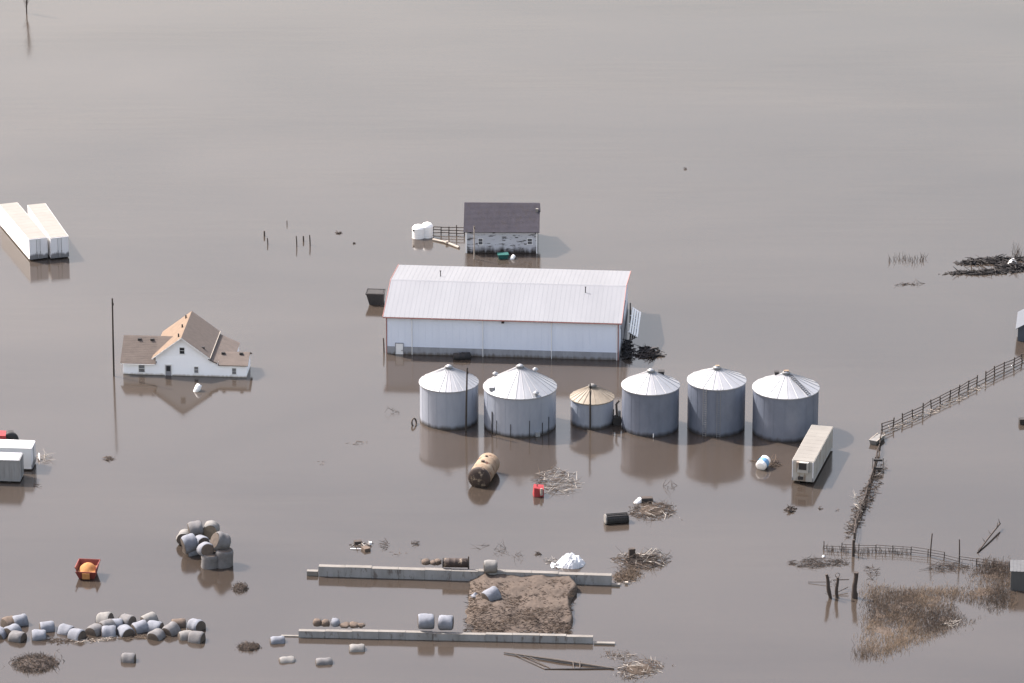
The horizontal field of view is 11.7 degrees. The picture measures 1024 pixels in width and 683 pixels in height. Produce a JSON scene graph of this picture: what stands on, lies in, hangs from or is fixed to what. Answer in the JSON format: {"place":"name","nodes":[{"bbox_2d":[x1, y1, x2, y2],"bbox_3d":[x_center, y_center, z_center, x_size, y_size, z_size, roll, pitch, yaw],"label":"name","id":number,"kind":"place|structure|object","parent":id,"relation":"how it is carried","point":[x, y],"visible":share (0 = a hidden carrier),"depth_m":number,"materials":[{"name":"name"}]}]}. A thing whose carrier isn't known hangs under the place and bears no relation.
{"place":"outdoors","nodes":[
{"label":"outdoors","id":0,"kind":"place"},
{"bbox_2d":[0,0,1023,682],"bbox_3d":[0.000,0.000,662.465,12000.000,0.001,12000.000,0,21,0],"label":"flood water","id":1,"kind":"structure","parent":0,"point":[168,162],"depth_m":672.17,"materials":[{"name":"brown liquid"}]},
{"bbox_2d":[0,615,14,626],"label":"hay bale","id":2,"kind":"object","parent":1,"relation":"on","point":[6,621],"visible":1,"depth_m":574.85},
{"bbox_2d":[12,614,28,625],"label":"hay bale","id":3,"kind":"object","parent":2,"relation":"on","point":[21,620],"visible":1,"depth_m":574.82},
{"bbox_2d":[0,430,18,439],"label":"red farm machine","id":4,"kind":"object","parent":1,"relation":"on","point":[10,435],"visible":0.57,"depth_m":626.62,"materials":[{"name":"paint"}]},
{"bbox_2d":[0,452,23,481],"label":"ribbed trailer","id":5,"kind":"object","parent":1,"relation":"on","point":[11,466],"visible":1,"depth_m":615.59,"materials":[{"name":"grey metal"}]},
{"bbox_2d":[4,623,21,635],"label":"hay bale","id":6,"kind":"object","parent":1,"relation":"on","point":[11,627],"visible":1,"depth_m":572.37},
{"bbox_2d":[8,630,26,642],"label":"hay bale","id":7,"kind":"object","parent":1,"relation":"on","point":[15,636],"visible":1,"depth_m":570.72},
{"bbox_2d":[0,439,35,468],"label":"box trailer","id":8,"kind":"object","parent":1,"relation":"on","point":[27,448],"visible":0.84,"depth_m":619.45,"materials":[{"name":"grey metal"}]},
{"bbox_2d":[0,202,47,259],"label":"box trailer","id":9,"kind":"object","parent":1,"relation":"on","point":[23,230],"visible":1,"depth_m":696.37,"materials":[{"name":"grey metal"}]},
{"bbox_2d":[4,651,63,674],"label":"brush mound","id":10,"kind":"object","parent":1,"relation":"on","point":[35,662],"visible":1,"depth_m":564.36,"materials":[{"name":"brown plant"}]},
{"bbox_2d":[31,629,46,640],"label":"hay bale","id":11,"kind":"object","parent":1,"relation":"on","point":[37,634],"visible":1,"depth_m":571.12},
{"bbox_2d":[39,621,54,631],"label":"hay bale","id":12,"kind":"object","parent":1,"relation":"on","point":[48,626],"visible":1,"depth_m":573.36},
{"bbox_2d":[27,203,68,257],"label":"box trailer","id":13,"kind":"object","parent":1,"relation":"on","point":[43,218],"visible":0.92,"depth_m":694.98,"materials":[{"name":"grey metal"}]},
{"bbox_2d":[42,635,72,644],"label":"straw scum","id":14,"kind":"object","parent":1,"relation":"on","point":[57,640],"visible":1,"depth_m":570.91,"materials":[{"name":"brown plant"}]},
{"bbox_2d":[57,623,73,634],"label":"hay bale","id":15,"kind":"object","parent":1,"relation":"on","point":[63,629],"visible":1,"depth_m":572.80},
{"bbox_2d":[67,628,86,640],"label":"hay bale","id":16,"kind":"object","parent":1,"relation":"on","point":[76,634],"visible":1,"depth_m":571.36},
{"bbox_2d":[74,558,100,578],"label":"grain wagon","id":17,"kind":"object","parent":1,"relation":"on","point":[86,568],"visible":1,"depth_m":587.73,"materials":[{"name":"red paint"}]},
{"bbox_2d":[85,623,101,635],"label":"hay bale","id":18,"kind":"object","parent":1,"relation":"on","point":[92,628],"visible":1,"depth_m":572.45},
{"bbox_2d":[96,612,113,622],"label":"hay bale","id":19,"kind":"object","parent":1,"relation":"on","point":[101,616],"visible":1,"depth_m":575.82},
{"bbox_2d":[99,619,116,628],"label":"hay bale","id":20,"kind":"object","parent":1,"relation":"on","point":[108,622],"visible":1,"depth_m":573.50},
{"bbox_2d":[101,625,116,636],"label":"hay bale","id":21,"kind":"object","parent":1,"relation":"on","point":[108,631],"visible":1,"depth_m":572.14},
{"bbox_2d":[111,298,114,375],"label":"utility pole","id":22,"kind":"object","parent":1,"relation":"on","point":[113,339],"visible":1,"depth_m":648.61,"materials":[{"name":"wood"}]},
{"bbox_2d":[116,624,134,636],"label":"hay bale","id":23,"kind":"object","parent":1,"relation":"on","point":[124,630],"visible":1,"depth_m":572.37},
{"bbox_2d":[119,614,136,626],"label":"hay bale","id":24,"kind":"object","parent":1,"relation":"on","point":[128,619],"visible":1,"depth_m":574.93},
{"bbox_2d":[121,653,135,662],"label":"hay bale","id":25,"kind":"object","parent":1,"relation":"on","point":[128,657],"visible":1,"depth_m":565.34},
{"bbox_2d":[131,620,147,633],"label":"hay bale","id":26,"kind":"object","parent":1,"relation":"on","point":[140,626],"visible":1,"depth_m":573.08},
{"bbox_2d":[140,612,158,621],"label":"hay bale","id":27,"kind":"object","parent":1,"relation":"on","point":[147,617],"visible":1,"depth_m":575.71},
{"bbox_2d":[147,620,163,631],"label":"hay bale","id":28,"kind":"object","parent":1,"relation":"on","point":[153,624],"visible":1,"depth_m":573.30},
{"bbox_2d":[147,628,165,640],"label":"hay bale","id":29,"kind":"object","parent":1,"relation":"on","point":[157,634],"visible":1,"depth_m":571.35},
{"bbox_2d":[162,621,180,636],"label":"hay bale","id":30,"kind":"object","parent":1,"relation":"on","point":[173,628],"visible":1,"depth_m":572.49},
{"bbox_2d":[171,618,185,627],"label":"hay bale","id":31,"kind":"object","parent":1,"relation":"on","point":[181,622],"visible":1,"depth_m":574.51},
{"bbox_2d":[176,529,189,544],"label":"hay bale","id":32,"kind":"object","parent":1,"relation":"on","point":[182,532],"visible":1,"depth_m":597.03},
{"bbox_2d":[187,520,203,536],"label":"hay bale","id":33,"kind":"object","parent":32,"relation":"on","point":[195,528],"visible":1,"depth_m":596.27},
{"bbox_2d":[178,630,191,640],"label":"hay bale","id":34,"kind":"object","parent":1,"relation":"on","point":[182,635],"visible":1,"depth_m":571.29},
{"bbox_2d":[120,311,251,376],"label":"farmhouse","id":35,"kind":"object","parent":1,"relation":"on","point":[191,343],"visible":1,"depth_m":650.55,"materials":[{"name":"white"}]},
{"bbox_2d":[165,364,171,375],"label":"door","id":36,"kind":"structure","parent":35,"relation":"in","point":[168,367],"depth_m":650.34,"materials":[{"name":"white paint"}]},
{"bbox_2d":[182,549,198,556],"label":"hay bale","id":37,"kind":"object","parent":1,"relation":"on","point":[193,553],"visible":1,"depth_m":594.29},
{"bbox_2d":[180,533,197,553],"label":"hay bale","id":38,"kind":"object","parent":37,"relation":"on","point":[189,543],"visible":1,"depth_m":593.57},
{"bbox_2d":[196,535,208,544],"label":"hay bale","id":39,"kind":"object","parent":37,"relation":"on","point":[200,538],"visible":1,"depth_m":593.82},
{"bbox_2d":[187,631,205,643],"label":"hay bale","id":40,"kind":"object","parent":1,"relation":"on","point":[197,637],"visible":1,"depth_m":570.57},
{"bbox_2d":[187,618,205,630],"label":"hay bale","id":41,"kind":"object","parent":1,"relation":"on","point":[192,623],"visible":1,"depth_m":573.76},
{"bbox_2d":[201,552,217,569],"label":"hay bale","id":42,"kind":"object","parent":1,"relation":"on","point":[208,561],"visible":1,"depth_m":590.36},
{"bbox_2d":[197,542,213,555],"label":"hay bale","id":43,"kind":"object","parent":42,"relation":"on","point":[204,548],"visible":1,"depth_m":590.42},
{"bbox_2d":[203,520,219,539],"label":"hay bale","id":44,"kind":"object","parent":1,"relation":"on","point":[211,528],"visible":0.85,"depth_m":597.11},
{"bbox_2d":[215,547,233,568],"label":"hay bale","id":45,"kind":"object","parent":1,"relation":"on","point":[225,558],"visible":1,"depth_m":590.51},
{"bbox_2d":[210,531,230,550],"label":"hay bale","id":46,"kind":"object","parent":45,"relation":"on","point":[219,540],"visible":1,"depth_m":590.58},
{"bbox_2d":[231,581,248,592],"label":"brush mound","id":47,"kind":"object","parent":1,"relation":"on","point":[239,587],"visible":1,"depth_m":584.79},
{"bbox_2d":[237,640,261,650],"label":"brush mound","id":48,"kind":"object","parent":1,"relation":"on","point":[250,646],"visible":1,"depth_m":568.91,"materials":[{"name":"brown plant"}]},
{"bbox_2d":[270,636,284,643],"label":"hay bale","id":49,"kind":"object","parent":1,"relation":"on","point":[277,639],"visible":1,"depth_m":570.26},
{"bbox_2d":[279,656,294,662],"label":"hay bale","id":50,"kind":"object","parent":1,"relation":"on","point":[287,659],"visible":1,"depth_m":565.42},
{"bbox_2d":[315,657,332,664],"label":"hay bale","id":51,"kind":"object","parent":1,"relation":"on","point":[324,661],"visible":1,"depth_m":564.80},
{"bbox_2d":[349,644,364,651],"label":"hay bale","id":52,"kind":"object","parent":1,"relation":"on","point":[356,647],"visible":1,"depth_m":568.19},
{"bbox_2d":[349,540,372,551],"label":"driftwood heap","id":53,"kind":"object","parent":1,"relation":"on","point":[365,548],"visible":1,"depth_m":596.50,"materials":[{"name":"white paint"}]},
{"bbox_2d":[365,288,385,304],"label":"dumpster","id":54,"kind":"object","parent":1,"relation":"on","point":[375,296],"visible":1,"depth_m":675.48,"materials":[{"name":"metal"}]},
{"bbox_2d":[412,224,423,238],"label":"water tank","id":55,"kind":"object","parent":1,"relation":"on","point":[417,231],"visible":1,"depth_m":700.65,"materials":[{"name":"white plastic"}]},
{"bbox_2d":[422,222,432,237],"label":"water tank","id":56,"kind":"object","parent":1,"relation":"on","point":[428,229],"visible":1,"depth_m":700.90,"materials":[{"name":"white plastic"}]},
{"bbox_2d":[281,629,614,644],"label":"concrete wall","id":57,"kind":"structure","parent":1,"relation":"on","point":[431,635],"depth_m":570.99,"materials":[{"name":"grey concrete"}]},
{"bbox_2d":[417,613,434,628],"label":"hay bale","id":58,"kind":"object","parent":57,"relation":"on","point":[425,621],"visible":1,"depth_m":571.15},
{"bbox_2d":[438,615,453,629],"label":"hay bale","id":59,"kind":"object","parent":57,"relation":"on","point":[445,622],"visible":1,"depth_m":571.07},
{"bbox_2d":[419,364,478,429],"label":"grain bin","id":60,"kind":"object","parent":1,"relation":"on","point":[442,397],"visible":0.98,"depth_m":632.25,"materials":[{"name":"grey metal"}]},
{"bbox_2d":[433,225,464,234],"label":"rail fence","id":61,"kind":"object","parent":1,"relation":"on","point":[448,230],"visible":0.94,"depth_m":702.32,"materials":[{"name":"grey wood"}]},
{"bbox_2d":[453,352,470,359],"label":"black tank","id":62,"kind":"object","parent":1,"relation":"on","point":[462,356],"visible":1,"depth_m":655.90,"materials":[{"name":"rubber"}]},
{"bbox_2d":[307,564,619,586],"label":"concrete wall","id":63,"kind":"structure","parent":1,"relation":"on","point":[366,571],"depth_m":587.40,"materials":[{"name":"grey concrete"}]},
{"bbox_2d":[442,558,467,567],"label":"rusty cylinder","id":64,"kind":"object","parent":63,"relation":"on","point":[456,562],"visible":1,"depth_m":587.40,"materials":[{"name":"metal"}]},
{"bbox_2d":[483,560,497,572],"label":"hay bale","id":65,"kind":"object","parent":63,"relation":"on","point":[490,566],"visible":1,"depth_m":586.00},
{"bbox_2d":[465,367,467,430],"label":"utility pole","id":66,"kind":"object","parent":1,"relation":"on","point":[466,399],"visible":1,"depth_m":630.60,"materials":[{"name":"wood"}]},
{"bbox_2d":[468,453,499,486],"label":"rusty tank","id":67,"kind":"object","parent":1,"relation":"on","point":[484,469],"visible":1,"depth_m":614.53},
{"bbox_2d":[463,202,539,253],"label":"weathered house","id":68,"kind":"structure","parent":1,"relation":"on","point":[508,227],"depth_m":695.04,"materials":[{"name":"grey wood"}]},
{"bbox_2d":[383,264,630,360],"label":"machine barn","id":69,"kind":"structure","parent":1,"relation":"on","point":[517,312],"depth_m":657.45,"materials":[{"name":"white paint"}]},
{"bbox_2d":[395,343,403,353],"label":"door","id":70,"kind":"structure","parent":69,"relation":"in","point":[399,348],"depth_m":657.69,"materials":[{"name":"white paint"}]},
{"bbox_2d":[483,364,556,437],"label":"grain bin","id":71,"kind":"object","parent":1,"relation":"on","point":[519,400],"visible":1,"depth_m":629.98,"materials":[{"name":"metal"}]},
{"bbox_2d":[533,484,543,496],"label":"red casing","id":72,"kind":"object","parent":1,"relation":"on","point":[538,490],"visible":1,"depth_m":611.50,"materials":[{"name":"paint"}]},
{"bbox_2d":[531,462,579,492],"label":"driftwood heap","id":73,"kind":"object","parent":1,"relation":"on","point":[552,477],"visible":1,"depth_m":616.11,"materials":[{"name":"wood"}]},
{"bbox_2d":[504,652,613,669],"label":"metal gate","id":74,"kind":"structure","parent":1,"relation":"on","point":[564,661],"depth_m":564.87,"materials":[{"name":"grey metal"}]},
{"bbox_2d":[550,552,584,568],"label":"white tarp","id":75,"kind":"object","parent":1,"relation":"on","point":[571,560],"visible":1,"depth_m":591.07,"materials":[{"name":"white plastic"}]},
{"bbox_2d":[589,383,591,429],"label":"utility pole","id":76,"kind":"object","parent":1,"relation":"on","point":[590,387],"visible":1,"depth_m":631.31,"materials":[{"name":"wood"}]},
{"bbox_2d":[570,383,614,428],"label":"grain bin","id":77,"kind":"object","parent":1,"relation":"on","point":[602,403],"visible":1,"depth_m":632.66,"materials":[{"name":"silver metal"}]},
{"bbox_2d":[604,512,628,524],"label":"ribbed drum","id":78,"kind":"object","parent":1,"relation":"on","point":[615,518],"visible":1,"depth_m":603.44,"materials":[{"name":"metal"}]},
{"bbox_2d":[612,400,621,424],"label":"grain dryer fan","id":79,"kind":"object","parent":1,"relation":"on","point":[617,419],"visible":1,"depth_m":633.86},
{"bbox_2d":[605,646,637,659],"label":"straw drift","id":80,"kind":"object","parent":1,"relation":"on","point":[628,654],"visible":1,"depth_m":567.17,"materials":[{"name":"brown plant"}]},
{"bbox_2d":[620,339,635,359],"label":"wreckage heap","id":81,"kind":"object","parent":1,"relation":"on","point":[627,347],"visible":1,"depth_m":657.80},
{"bbox_2d":[612,566,648,584],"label":"straw heap","id":82,"kind":"object","parent":1,"relation":"on","point":[633,574],"visible":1,"depth_m":588.32,"materials":[{"name":"brown plant"}]},
{"bbox_2d":[628,307,640,336],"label":"white gate panel","id":83,"kind":"structure","parent":1,"relation":"on","point":[637,318],"depth_m":668.32,"materials":[{"name":"paint"}]},
{"bbox_2d":[610,547,672,569],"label":"driftwood heap","id":84,"kind":"object","parent":1,"relation":"on","point":[636,559],"visible":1,"depth_m":592.40,"materials":[{"name":"brown plant"}]},
{"bbox_2d":[611,655,675,680],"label":"driftwood heap","id":85,"kind":"object","parent":1,"relation":"on","point":[638,668],"visible":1,"depth_m":563.38,"materials":[{"name":"brown plant"}]},
{"bbox_2d":[631,344,666,359],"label":"driftwood heap","id":86,"kind":"object","parent":1,"relation":"on","point":[646,350],"visible":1,"depth_m":657.63,"materials":[{"name":"brown wood"}]},
{"bbox_2d":[621,368,679,437],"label":"grain bin","id":87,"kind":"object","parent":1,"relation":"on","point":[650,402],"visible":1,"depth_m":629.95,"materials":[{"name":"metal"}]},
{"bbox_2d":[628,498,681,520],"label":"driftwood heap","id":88,"kind":"object","parent":1,"relation":"on","point":[648,510],"visible":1,"depth_m":607.00,"materials":[{"name":"brown plant"}]},
{"bbox_2d":[687,365,746,437],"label":"grain bin","id":89,"kind":"object","parent":1,"relation":"on","point":[716,401],"visible":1,"depth_m":629.81,"materials":[{"name":"grey metal"}]},
{"bbox_2d":[756,455,770,469],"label":"plastic tank","id":90,"kind":"object","parent":1,"relation":"on","point":[763,462],"visible":1,"depth_m":619.70,"materials":[{"name":"white plastic"}]},
{"bbox_2d":[752,370,819,442],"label":"grain bin","id":91,"kind":"object","parent":1,"relation":"on","point":[785,406],"visible":0.97,"depth_m":628.20,"materials":[{"name":"metal"}]},
{"bbox_2d":[792,425,832,482],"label":"refrigerated trailer","id":92,"kind":"object","parent":1,"relation":"on","point":[812,453],"visible":1,"depth_m":618.18,"materials":[{"name":"metal"}]},
{"bbox_2d":[786,553,851,567],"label":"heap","id":93,"kind":"object","parent":1,"relation":"on","point":[823,563],"visible":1,"depth_m":592.11,"materials":[{"name":"brown plant"}]},
{"bbox_2d":[825,574,831,598],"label":"rotten stump","id":94,"kind":"object","parent":1,"relation":"on","point":[828,589],"visible":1,"depth_m":581.87,"materials":[{"name":"wood"}]},
{"bbox_2d":[851,571,858,598],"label":"rotten stump","id":95,"kind":"object","parent":1,"relation":"on","point":[854,594],"visible":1,"depth_m":581.96,"materials":[{"name":"wood"}]},
{"bbox_2d":[844,461,887,537],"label":"driftwood heap","id":96,"kind":"object","parent":1,"relation":"on","point":[866,505],"visible":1,"depth_m":609.30,"materials":[{"name":"brown wood"}]},
{"bbox_2d":[853,429,881,538],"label":"rail fence","id":97,"kind":"object","parent":1,"relation":"on","point":[869,481],"visible":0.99,"depth_m":612.00,"materials":[{"name":"brown wood"}]},
{"bbox_2d":[826,544,910,556],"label":"reed stalks","id":98,"kind":"object","parent":1,"relation":"on","point":[862,552],"visible":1,"depth_m":595.21,"materials":[{"name":"brown plant"}]},
{"bbox_2d":[869,433,884,444],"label":"white trough","id":99,"kind":"object","parent":1,"relation":"on","point":[874,439],"visible":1,"depth_m":628.22,"materials":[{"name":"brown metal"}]},
{"bbox_2d":[823,542,1009,568],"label":"rail fence","id":100,"kind":"object","parent":1,"relation":"on","point":[911,549],"visible":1,"depth_m":594.32,"materials":[{"name":"brown wood"}]},
{"bbox_2d":[883,384,985,433],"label":"straw scum","id":101,"kind":"object","parent":1,"relation":"on","point":[978,389],"visible":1,"depth_m":638.52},
{"bbox_2d":[919,558,965,571],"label":"driftwood heap","id":102,"kind":"object","parent":1,"relation":"on","point":[949,567],"visible":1,"depth_m":590.79,"materials":[{"name":"wood"}]},
{"bbox_2d":[881,353,1023,431],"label":"rail fence","id":103,"kind":"object","parent":1,"relation":"on","point":[950,393],"visible":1,"depth_m":642.68,"materials":[{"name":"brown wood"}]},
{"bbox_2d":[943,266,1023,275],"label":"driftwood heap","id":104,"kind":"object","parent":1,"relation":"on","point":[986,271],"visible":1,"depth_m":687.55,"materials":[{"name":"brown wood"}]},
{"bbox_2d":[977,519,1000,552],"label":"fallen pole","id":105,"kind":"object","parent":1,"relation":"on","point":[989,536],"visible":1,"depth_m":598.69,"materials":[{"name":"wood"}]},
{"bbox_2d":[955,254,1023,264],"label":"driftwood heap","id":106,"kind":"object","parent":1,"relation":"on","point":[989,260],"visible":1,"depth_m":691.55,"materials":[{"name":"brown wood"}]},
{"bbox_2d":[992,258,1023,270],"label":"driftwood heap","id":107,"kind":"object","parent":1,"relation":"on","point":[1012,264],"visible":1,"depth_m":689.17,"materials":[{"name":"grey wood"}]},
{"bbox_2d":[1010,560,1023,590],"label":"metal shed","id":108,"kind":"structure","parent":1,"relation":"on","point":[1017,574],"depth_m":584.24,"materials":[{"name":"metal"}]},
{"bbox_2d":[1016,309,1023,340],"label":"metal shed","id":109,"kind":"structure","parent":1,"relation":"on","point":[1020,322],"depth_m":662.52,"materials":[{"name":"metal"}]},
{"bbox_2d":[463,573,576,634],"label":"mud bank","id":110,"kind":"structure","parent":0,"point":[534,602],"depth_m":579.33,"materials":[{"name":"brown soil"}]},
{"bbox_2d":[481,586,501,600],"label":"hay bale","id":111,"kind":"object","parent":110,"relation":"on","point":[492,593],"visible":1,"depth_m":579.55},
{"bbox_2d":[851,554,1018,660],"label":"dead grass","id":112,"kind":"structure","parent":0,"point":[904,599],"depth_m":579.93,"materials":[{"name":"plant"}]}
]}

